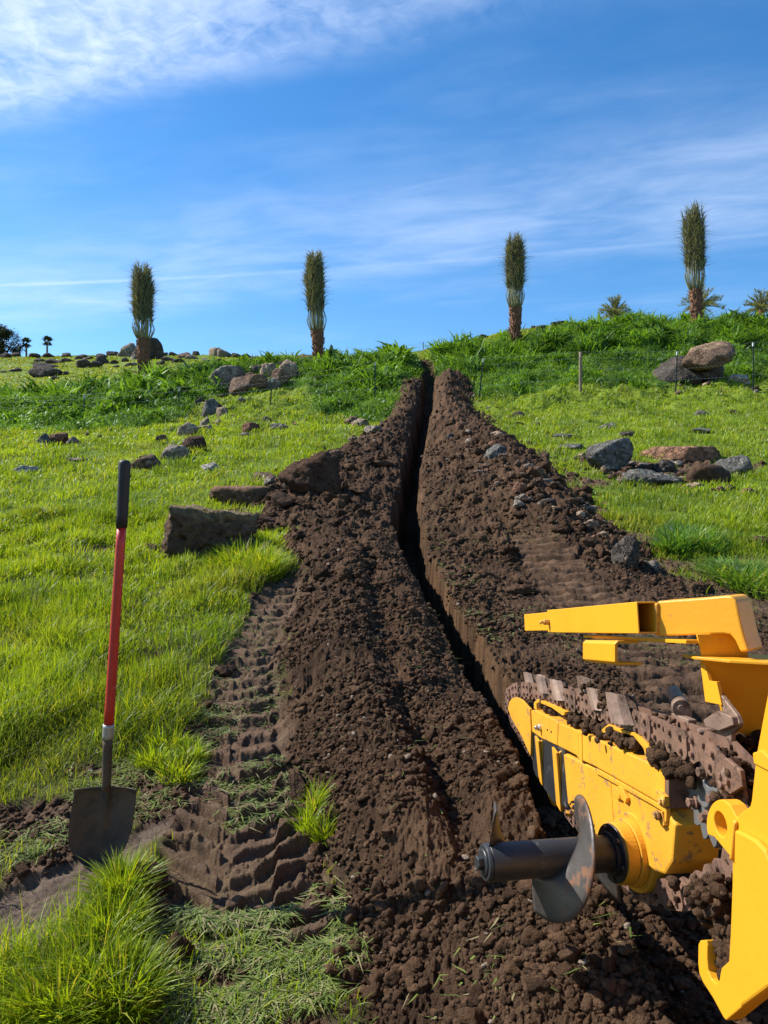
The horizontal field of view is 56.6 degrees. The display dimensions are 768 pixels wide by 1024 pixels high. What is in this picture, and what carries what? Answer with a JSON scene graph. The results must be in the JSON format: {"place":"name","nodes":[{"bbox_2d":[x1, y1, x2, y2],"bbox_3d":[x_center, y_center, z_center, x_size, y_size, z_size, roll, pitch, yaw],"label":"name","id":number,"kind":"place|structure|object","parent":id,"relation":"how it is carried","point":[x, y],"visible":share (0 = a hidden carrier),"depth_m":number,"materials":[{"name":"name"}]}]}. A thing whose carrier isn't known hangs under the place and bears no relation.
{"place":"outdoors","nodes":[
{"label":"outdoors","id":0,"kind":"place"},
{"bbox_2d":[279,772,339,846],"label":"tall grass","id":1,"kind":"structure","parent":0,"point":[308,823],"depth_m":2.56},
{"bbox_2d":[0,326,767,1023],"bbox_3d":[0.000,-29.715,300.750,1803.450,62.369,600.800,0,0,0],"label":"ground","id":2,"kind":"structure","parent":0,"point":[218,866],"depth_m":3.09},
{"bbox_2d":[0,352,11,357],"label":"rock","id":3,"kind":"object","parent":2,"relation":"on","point":[5,355],"visible":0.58,"depth_m":119.76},
{"bbox_2d":[0,324,24,355],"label":"round tree","id":4,"kind":"object","parent":2,"relation":"on","point":[6,334],"visible":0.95,"depth_m":169.37,"materials":[{"name":"green plant"}]},
{"bbox_2d":[8,368,21,371],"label":"rock","id":5,"kind":"object","parent":2,"relation":"on","point":[15,370],"visible":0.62,"depth_m":78.90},
{"bbox_2d":[11,352,20,356],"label":"rock","id":6,"kind":"object","parent":2,"relation":"on","point":[16,354],"visible":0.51,"depth_m":136.19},
{"bbox_2d":[13,465,38,473],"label":"rock","id":7,"kind":"object","parent":2,"relation":"on","point":[24,468],"visible":0.51,"depth_m":12.64,"materials":[{"name":"stone"}]},
{"bbox_2d":[21,337,31,355],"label":"fan palm","id":8,"kind":"object","parent":2,"relation":"on","point":[25,341],"visible":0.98,"depth_m":169.72,"materials":[{"name":"green plant"}]},
{"bbox_2d":[28,353,40,357],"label":"rock","id":9,"kind":"object","parent":2,"relation":"on","point":[36,355],"visible":0.59,"depth_m":119.55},
{"bbox_2d":[36,433,50,444],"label":"rock","id":10,"kind":"object","parent":2,"relation":"on","point":[44,437],"visible":0.56,"depth_m":16.43,"materials":[{"name":"stone"}]},
{"bbox_2d":[28,366,62,377],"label":"rock","id":11,"kind":"object","parent":2,"relation":"on","point":[43,371],"visible":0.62,"depth_m":66.26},
{"bbox_2d":[32,362,59,367],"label":"rock","id":12,"kind":"object","parent":2,"relation":"on","point":[36,364],"visible":0.35,"depth_m":81.89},
{"bbox_2d":[42,335,53,352],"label":"fan palm","id":13,"kind":"object","parent":2,"relation":"on","point":[48,339],"visible":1,"depth_m":169.79,"materials":[{"name":"green plant"}]},
{"bbox_2d":[42,353,54,357],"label":"rock","id":14,"kind":"object","parent":2,"relation":"on","point":[48,355],"visible":0.47,"depth_m":120.76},
{"bbox_2d":[44,358,61,363],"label":"rock","id":15,"kind":"object","parent":2,"relation":"on","point":[51,361],"visible":0.48,"depth_m":91.80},
{"bbox_2d":[49,432,68,444],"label":"rock","id":16,"kind":"object","parent":2,"relation":"on","point":[62,437],"visible":0.59,"depth_m":16.63,"materials":[{"name":"stone"}]},
{"bbox_2d":[61,353,70,356],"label":"rock","id":17,"kind":"object","parent":2,"relation":"on","point":[66,354],"visible":0.6,"depth_m":122.74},
{"bbox_2d":[60,358,73,361],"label":"rock","id":18,"kind":"object","parent":2,"relation":"on","point":[65,360],"visible":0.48,"depth_m":98.77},
{"bbox_2d":[67,436,79,444],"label":"rock","id":19,"kind":"object","parent":2,"relation":"on","point":[73,439],"visible":0.68,"depth_m":16.49,"materials":[{"name":"stone"}]},
{"bbox_2d":[68,458,88,461],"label":"rock","id":20,"kind":"object","parent":2,"relation":"on","point":[73,459],"visible":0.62,"depth_m":13.82,"materials":[{"name":"stone"}]},
{"bbox_2d":[76,358,89,367],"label":"rock","id":21,"kind":"object","parent":2,"relation":"on","point":[83,362],"visible":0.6,"depth_m":74.26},
{"bbox_2d":[89,361,102,366],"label":"rock","id":22,"kind":"object","parent":2,"relation":"on","point":[95,363],"visible":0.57,"depth_m":74.50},
{"bbox_2d":[0,841,203,1023],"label":"tall grass","id":23,"kind":"structure","parent":2,"relation":"on","point":[134,972],"depth_m":1.86,"materials":[{"name":"plant"}]},
{"bbox_2d":[68,460,136,865],"bbox_3d":[-0.954,0.522,2.425,0.230,1.399,0.051,0,0,0],"label":"shovel","id":24,"kind":"object","parent":2,"relation":"on","point":[101,817],"visible":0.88,"depth_m":2.42,"materials":[{"name":"red metal"}]},
{"bbox_2d":[95,354,109,364],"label":"rock","id":25,"kind":"object","parent":2,"relation":"on","point":[101,358],"visible":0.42,"depth_m":83.56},
{"bbox_2d":[106,351,118,355],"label":"rock","id":26,"kind":"object","parent":2,"relation":"on","point":[110,353],"visible":0.54,"depth_m":120.91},
{"bbox_2d":[117,343,135,356],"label":"rock","id":27,"kind":"object","parent":2,"relation":"on","point":[127,350],"visible":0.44,"depth_m":104.13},
{"bbox_2d":[124,362,137,365],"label":"rock","id":28,"kind":"object","parent":2,"relation":"on","point":[130,364],"visible":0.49,"depth_m":75.55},
{"bbox_2d":[119,260,165,375],"bbox_3d":[-11.462,-8.829,33.940,2.334,6.573,2.403,0,0,41],"label":"bundled palm","id":29,"kind":"object","parent":2,"relation":"on","point":[143,289],"visible":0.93,"depth_m":33.76,"materials":[{"name":"green plant"}]},
{"bbox_2d":[131,454,161,468],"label":"rock","id":30,"kind":"object","parent":2,"relation":"on","point":[149,461],"visible":0.66,"depth_m":12.96,"materials":[{"name":"stone"}]},
{"bbox_2d":[131,338,163,358],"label":"rock","id":31,"kind":"object","parent":2,"relation":"on","point":[156,350],"visible":0.24,"depth_m":96.38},
{"bbox_2d":[142,543,157,551],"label":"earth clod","id":32,"kind":"object","parent":2,"relation":"on","point":[151,547],"visible":0.3,"depth_m":6.99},
{"bbox_2d":[133,861,167,897],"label":"earth clod","id":33,"kind":"object","parent":2,"relation":"on","point":[161,891],"visible":0.56,"depth_m":2.25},
{"bbox_2d":[156,434,166,441],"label":"rock","id":34,"kind":"object","parent":2,"relation":"on","point":[161,437],"visible":0.49,"depth_m":16.58,"materials":[{"name":"stone"}]},
{"bbox_2d":[161,356,174,360],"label":"rock","id":35,"kind":"object","parent":2,"relation":"on","point":[165,358],"visible":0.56,"depth_m":82.22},
{"bbox_2d":[122,723,222,784],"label":"tall grass","id":36,"kind":"structure","parent":2,"relation":"on","point":[186,753],"depth_m":3.00,"materials":[{"name":"plant"}]},
{"bbox_2d":[162,444,188,459],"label":"rock","id":37,"kind":"object","parent":2,"relation":"on","point":[178,451],"visible":0.71,"depth_m":14.00,"materials":[{"name":"stone"}]},
{"bbox_2d":[177,352,190,357],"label":"rock","id":38,"kind":"object","parent":2,"relation":"on","point":[182,355],"visible":0.42,"depth_m":101.89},
{"bbox_2d":[0,362,375,413],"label":"wire fence","id":39,"kind":"object","parent":2,"relation":"on","point":[270,395],"visible":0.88,"depth_m":25.47,"materials":[{"name":"metal"}]},
{"bbox_2d":[177,422,198,435],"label":"rock","id":40,"kind":"object","parent":2,"relation":"on","point":[188,428],"visible":0.73,"depth_m":17.91,"materials":[{"name":"stone"}]},
{"bbox_2d":[185,355,198,358],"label":"rock","id":41,"kind":"object","parent":2,"relation":"on","point":[190,357],"visible":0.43,"depth_m":86.31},
{"bbox_2d":[182,435,205,452],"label":"rock","id":42,"kind":"object","parent":2,"relation":"on","point":[195,441],"visible":0.68,"depth_m":15.00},
{"bbox_2d":[193,398,204,405],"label":"rock","id":43,"kind":"object","parent":2,"relation":"on","point":[199,400],"visible":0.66,"depth_m":25.87,"materials":[{"name":"stone"}]},
{"bbox_2d":[200,417,209,425],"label":"rock","id":44,"kind":"object","parent":2,"relation":"on","point":[205,421],"visible":0.62,"depth_m":20.43,"materials":[{"name":"stone"}]},
{"bbox_2d":[198,425,213,431],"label":"rock","id":45,"kind":"object","parent":2,"relation":"on","point":[206,427],"visible":0.46,"depth_m":18.80,"materials":[{"name":"stone"}]},
{"bbox_2d":[160,504,258,560],"bbox_3d":[-1.736,0.319,7.050,0.945,0.777,0.810,4,-2,-23],"label":"rock","id":46,"kind":"object","parent":2,"relation":"on","point":[195,527],"visible":0.66,"depth_m":6.72,"materials":[{"name":"stone"}]},
{"bbox_2d":[201,398,217,418],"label":"rock","id":47,"kind":"object","parent":2,"relation":"on","point":[210,406],"visible":0.75,"depth_m":24.65,"materials":[{"name":"stone"}]},
{"bbox_2d":[201,462,217,471],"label":"rock","id":48,"kind":"object","parent":2,"relation":"on","point":[210,466],"visible":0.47,"depth_m":12.78,"materials":[{"name":"stone"}]},
{"bbox_2d":[209,347,220,355],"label":"rock","id":49,"kind":"object","parent":2,"relation":"on","point":[213,350],"visible":0.43,"depth_m":102.99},
{"bbox_2d":[216,407,227,414],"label":"rock","id":50,"kind":"object","parent":2,"relation":"on","point":[221,410],"visible":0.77,"depth_m":23.59,"materials":[{"name":"stone"}]},
{"bbox_2d":[217,349,230,357],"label":"rock","id":51,"kind":"object","parent":2,"relation":"on","point":[222,352],"visible":0.59,"depth_m":101.38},
{"bbox_2d":[209,365,245,389],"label":"rock","id":52,"kind":"object","parent":2,"relation":"on","point":[226,374],"visible":0.56,"depth_m":29.72,"materials":[{"name":"stone"}]},
{"bbox_2d":[217,665,237,677],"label":"earth clod","id":53,"kind":"object","parent":2,"relation":"on","point":[225,671],"visible":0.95,"depth_m":4.08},
{"bbox_2d":[210,485,270,507],"bbox_3d":[-1.826,-0.152,9.747,1.098,0.420,0.770,0,0,22],"label":"rock","id":54,"kind":"object","parent":2,"relation":"on","point":[248,495],"visible":0.59,"depth_m":9.40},
{"bbox_2d":[229,376,255,395],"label":"rock","id":55,"kind":"object","parent":2,"relation":"on","point":[239,383],"visible":0.72,"depth_m":28.72,"materials":[{"name":"stone"}]},
{"bbox_2d":[200,532,297,582],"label":"tall grass","id":56,"kind":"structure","parent":2,"relation":"on","point":[282,564],"depth_m":6.22,"materials":[{"name":"plant"}]},
{"bbox_2d":[242,422,259,432],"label":"rock","id":57,"kind":"object","parent":2,"relation":"on","point":[248,426],"visible":0.62,"depth_m":18.45,"materials":[{"name":"stone"}]},
{"bbox_2d":[246,374,265,388],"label":"rock","id":58,"kind":"object","parent":2,"relation":"on","point":[256,381],"visible":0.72,"depth_m":28.82,"materials":[{"name":"stone"}]},
{"bbox_2d":[251,365,261,373],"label":"rock","id":59,"kind":"object","parent":2,"relation":"on","point":[255,368],"visible":0.38,"depth_m":32.69,"materials":[{"name":"stone"}]},
{"bbox_2d":[250,472,275,483],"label":"rock","id":60,"kind":"object","parent":2,"relation":"on","point":[270,475],"visible":0.5,"depth_m":11.52,"materials":[{"name":"stone"}]},
{"bbox_2d":[255,512,275,528],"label":"earth clod","id":61,"kind":"object","parent":2,"relation":"on","point":[261,519],"visible":0.46,"depth_m":8.01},
{"bbox_2d":[260,362,275,380],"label":"rock","id":62,"kind":"object","parent":2,"relation":"on","point":[266,367],"visible":0.42,"depth_m":31.07,"materials":[{"name":"stone"}]},
{"bbox_2d":[264,378,280,389],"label":"rock","id":63,"kind":"object","parent":2,"relation":"on","point":[275,384],"visible":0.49,"depth_m":29.16,"materials":[{"name":"stone"}]},
{"bbox_2d":[270,423,289,428],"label":"rock","id":64,"kind":"object","parent":2,"relation":"on","point":[279,426],"visible":0.63,"depth_m":19.10,"materials":[{"name":"stone"}]},
{"bbox_2d":[271,368,290,384],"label":"rock","id":65,"kind":"object","parent":2,"relation":"on","point":[279,373],"visible":0.73,"depth_m":29.35,"materials":[{"name":"stone"}]},
{"bbox_2d":[270,491,296,508],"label":"earth clod","id":66,"kind":"object","parent":2,"relation":"on","point":[282,500],"visible":0.84,"depth_m":8.64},
{"bbox_2d":[279,360,298,377],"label":"rock","id":67,"kind":"object","parent":2,"relation":"on","point":[288,366],"visible":0.51,"depth_m":31.37,"materials":[{"name":"stone"}]},
{"bbox_2d":[289,770,307,803],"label":"earth clod","id":68,"kind":"object","parent":2,"relation":"on","point":[297,780],"visible":0.73,"depth_m":2.81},
{"bbox_2d":[278,451,341,494],"bbox_3d":[-1.004,-0.446,9.739,0.862,0.761,0.762,0,0,-5],"label":"rock","id":69,"kind":"object","parent":2,"relation":"on","point":[318,472],"visible":0.85,"depth_m":9.47,"materials":[{"name":"stone"}]},
{"bbox_2d":[296,248,333,360],"bbox_3d":[-3.299,-9.429,34.008,2.157,6.336,2.338,0,0,0],"label":"bundled palm","id":70,"kind":"object","parent":2,"relation":"on","point":[313,280],"visible":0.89,"depth_m":33.75,"materials":[{"name":"green plant"}]},
{"bbox_2d":[345,416,357,424],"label":"rock","id":71,"kind":"object","parent":2,"relation":"on","point":[349,420],"visible":0.51,"depth_m":19.73,"materials":[{"name":"stone"}]},
{"bbox_2d":[351,418,369,426],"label":"rock","id":72,"kind":"object","parent":2,"relation":"on","point":[361,422],"visible":0.47,"depth_m":19.11,"materials":[{"name":"stone"}]},
{"bbox_2d":[0,358,767,1023],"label":"loose soil","id":73,"kind":"structure","parent":2,"relation":"on","point":[428,904],"depth_m":3.30,"materials":[{"name":"soil"}]},
{"bbox_2d":[364,425,383,432],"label":"rock","id":74,"kind":"object","parent":73,"relation":"on","point":[372,428],"visible":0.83,"depth_m":15.33,"materials":[{"name":"stone"}]},
{"bbox_2d":[0,550,765,1023],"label":"cut grass","id":75,"kind":"structure","parent":73,"relation":"on","point":[194,918],"depth_m":2.02,"materials":[{"name":"plant"}]},
{"bbox_2d":[165,931,194,964],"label":"earth clod","id":76,"kind":"object","parent":75,"relation":"on","point":[182,942],"visible":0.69,"depth_m":1.98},
{"bbox_2d":[401,398,593,673],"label":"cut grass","id":77,"kind":"structure","parent":73,"relation":"on","point":[485,579],"depth_m":5.78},
{"bbox_2d":[0,324,767,1023],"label":"meadow grass","id":78,"kind":"structure","parent":2,"relation":"on","point":[70,626],"depth_m":6.69,"materials":[{"name":"plant"}]},
{"bbox_2d":[0,307,767,431],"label":"tall weeds","id":79,"kind":"object","parent":2,"relation":"on","point":[588,339],"visible":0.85,"depth_m":30.00,"materials":[{"name":"green plant"}]},
{"bbox_2d":[20,378,759,680],"bbox_3d":[-2.087,-2.824,19.606,21.501,7.409,26.301,0,0,29],"label":"stone rubble","id":80,"kind":"object","parent":2,"relation":"on","point":[520,487],"visible":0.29,"depth_m":10.82,"materials":[{"name":"stone"}]},
{"bbox_2d":[483,443,507,458],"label":"rock","id":81,"kind":"object","parent":2,"relation":"on","point":[495,450],"visible":0.47,"depth_m":10.84,"materials":[{"name":"stone"}]},
{"bbox_2d":[497,230,536,342],"bbox_3d":[6.437,-10.748,34.964,2.370,6.348,2.390,0,0,0],"label":"bundled palm","id":82,"kind":"object","parent":2,"relation":"on","point":[514,262],"visible":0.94,"depth_m":34.75,"materials":[{"name":"green plant"}]},
{"bbox_2d":[512,411,524,418],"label":"rock","id":83,"kind":"object","parent":2,"relation":"on","point":[519,413],"visible":0.52,"depth_m":20.44,"materials":[{"name":"stone"}]},
{"bbox_2d":[551,433,577,437],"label":"rock","id":84,"kind":"object","parent":2,"relation":"on","point":[561,435],"visible":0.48,"depth_m":16.53,"materials":[{"name":"stone"}]},
{"bbox_2d":[557,444,582,449],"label":"rock","id":85,"kind":"object","parent":2,"relation":"on","point":[576,446],"visible":0.45,"depth_m":15.08,"materials":[{"name":"stone"}]},
{"bbox_2d":[598,422,614,428],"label":"rock","id":86,"kind":"object","parent":2,"relation":"on","point":[609,425],"visible":0.55,"depth_m":18.07,"materials":[{"name":"stone"}]},
{"bbox_2d":[586,437,633,470],"bbox_3d":[4.065,-0.939,12.853,0.826,0.828,0.934,0,0,16],"label":"rock","id":87,"kind":"object","parent":2,"relation":"on","point":[617,454],"visible":0.67,"depth_m":12.53,"materials":[{"name":"stone"}]},
{"bbox_2d":[596,294,633,320],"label":"date palm","id":88,"kind":"object","parent":2,"relation":"on","point":[615,309],"visible":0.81,"depth_m":61.71,"materials":[{"name":"green plant"}]},
{"bbox_2d":[479,342,761,396],"bbox_3d":[9.751,-4.953,25.200,12.881,2.498,0.114,0,0,0],"label":"wire fence","id":89,"kind":"object","parent":2,"relation":"on","point":[580,371],"visible":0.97,"depth_m":25.17,"materials":[{"name":"metal"}]},
{"bbox_2d":[474,594,767,1019],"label":"trencher","id":90,"kind":"object","parent":2,"relation":"on","point":[681,792],"visible":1,"depth_m":1.60,"materials":[{"name":"yellow paint"}]},
{"bbox_2d":[611,535,639,568],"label":"rock","id":91,"kind":"object","parent":2,"relation":"on","point":[625,550],"visible":0.85,"depth_m":6.17,"materials":[{"name":"stone"}]},
{"bbox_2d":[619,431,634,436],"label":"rock","id":92,"kind":"object","parent":2,"relation":"on","point":[627,433],"visible":0.53,"depth_m":16.66,"materials":[{"name":"stone"}]},
{"bbox_2d":[620,469,684,486],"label":"rock","id":93,"kind":"object","parent":2,"relation":"on","point":[650,476],"visible":0.55,"depth_m":11.28,"materials":[{"name":"stone"}]},
{"bbox_2d":[645,545,669,559],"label":"tall grass","id":94,"kind":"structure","parent":2,"relation":"on","point":[656,555],"depth_m":6.89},
{"bbox_2d":[653,459,676,472],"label":"rock","id":95,"kind":"object","parent":2,"relation":"on","point":[663,465],"visible":0.78,"depth_m":12.46,"materials":[{"name":"stone"}]},
{"bbox_2d":[635,446,720,462],"bbox_3d":[5.816,-1.080,14.089,1.499,0.446,1.296,0,0,-24],"label":"rock","id":96,"kind":"object","parent":2,"relation":"on","point":[692,454],"visible":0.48,"depth_m":13.59,"materials":[{"name":"stone"}]},
{"bbox_2d":[652,355,703,384],"bbox_3d":[11.384,-5.226,27.582,2.035,1.724,1.820,0,0,5],"label":"rock","id":97,"kind":"object","parent":2,"relation":"on","point":[667,374],"visible":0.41,"depth_m":27.02,"materials":[{"name":"stone"}]},
{"bbox_2d":[681,340,735,370],"bbox_3d":[11.975,-5.851,26.823,1.456,1.193,2.033,0,0,-25],"label":"rock","id":98,"kind":"object","parent":97,"relation":"on","point":[701,360],"visible":0.98,"depth_m":26.36,"materials":[{"name":"stone"}]},
{"bbox_2d":[644,518,734,557],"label":"tall grass","id":99,"kind":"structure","parent":2,"relation":"on","point":[681,537],"depth_m":7.00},
{"bbox_2d":[673,198,714,324],"bbox_3d":[15.843,-12.146,35.980,2.639,7.156,2.484,0,0,0],"label":"bundled palm","id":100,"kind":"object","parent":2,"relation":"on","point":[694,237],"visible":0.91,"depth_m":35.76,"materials":[{"name":"green plant"}]},
{"bbox_2d":[692,428,710,432],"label":"rock","id":101,"kind":"object","parent":2,"relation":"on","point":[701,430],"visible":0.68,"depth_m":17.25,"materials":[{"name":"stone"}]},
{"bbox_2d":[677,284,726,315],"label":"date palm","id":102,"kind":"object","parent":2,"relation":"on","point":[708,302],"visible":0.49,"depth_m":61.48,"materials":[{"name":"green plant"}]},
{"bbox_2d":[694,410,709,415],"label":"rock","id":103,"kind":"object","parent":2,"relation":"on","point":[701,411],"visible":0.54,"depth_m":20.22,"materials":[{"name":"stone"}]},
{"bbox_2d":[685,463,730,483],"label":"rock","id":104,"kind":"object","parent":2,"relation":"on","point":[705,472],"visible":0.66,"depth_m":11.36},
{"bbox_2d":[699,366,723,381],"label":"rock","id":105,"kind":"object","parent":2,"relation":"on","point":[712,374],"visible":0.42,"depth_m":26.89,"materials":[{"name":"stone"}]},
{"bbox_2d":[688,554,767,600],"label":"tall grass","id":106,"kind":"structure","parent":2,"relation":"on","point":[724,567],"depth_m":5.96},
{"bbox_2d":[716,455,754,474],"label":"rock","id":107,"kind":"object","parent":2,"relation":"on","point":[739,464],"visible":0.62,"depth_m":12.27,"materials":[{"name":"stone"}]},
{"bbox_2d":[728,374,750,384],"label":"rock","id":108,"kind":"object","parent":2,"relation":"on","point":[745,379],"visible":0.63,"depth_m":26.33,"materials":[{"name":"stone"}]},
{"bbox_2d":[742,488,756,494],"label":"rock","id":109,"kind":"object","parent":2,"relation":"on","point":[750,489],"visible":0.54,"depth_m":10.51,"materials":[{"name":"stone"}]},
{"bbox_2d":[738,287,767,315],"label":"date palm","id":110,"kind":"object","parent":2,"relation":"on","point":[760,302],"visible":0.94,"depth_m":61.78,"materials":[{"name":"green plant"}]},
{"bbox_2d":[752,536,767,548],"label":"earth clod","id":111,"kind":"object","parent":2,"relation":"on","point":[762,539],"visible":0.38,"depth_m":7.17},
{"bbox_2d":[0,0,767,356],"label":"sky","id":112,"kind":"structure","parent":0,"point":[213,144],"materials":[{"name":"blue"}]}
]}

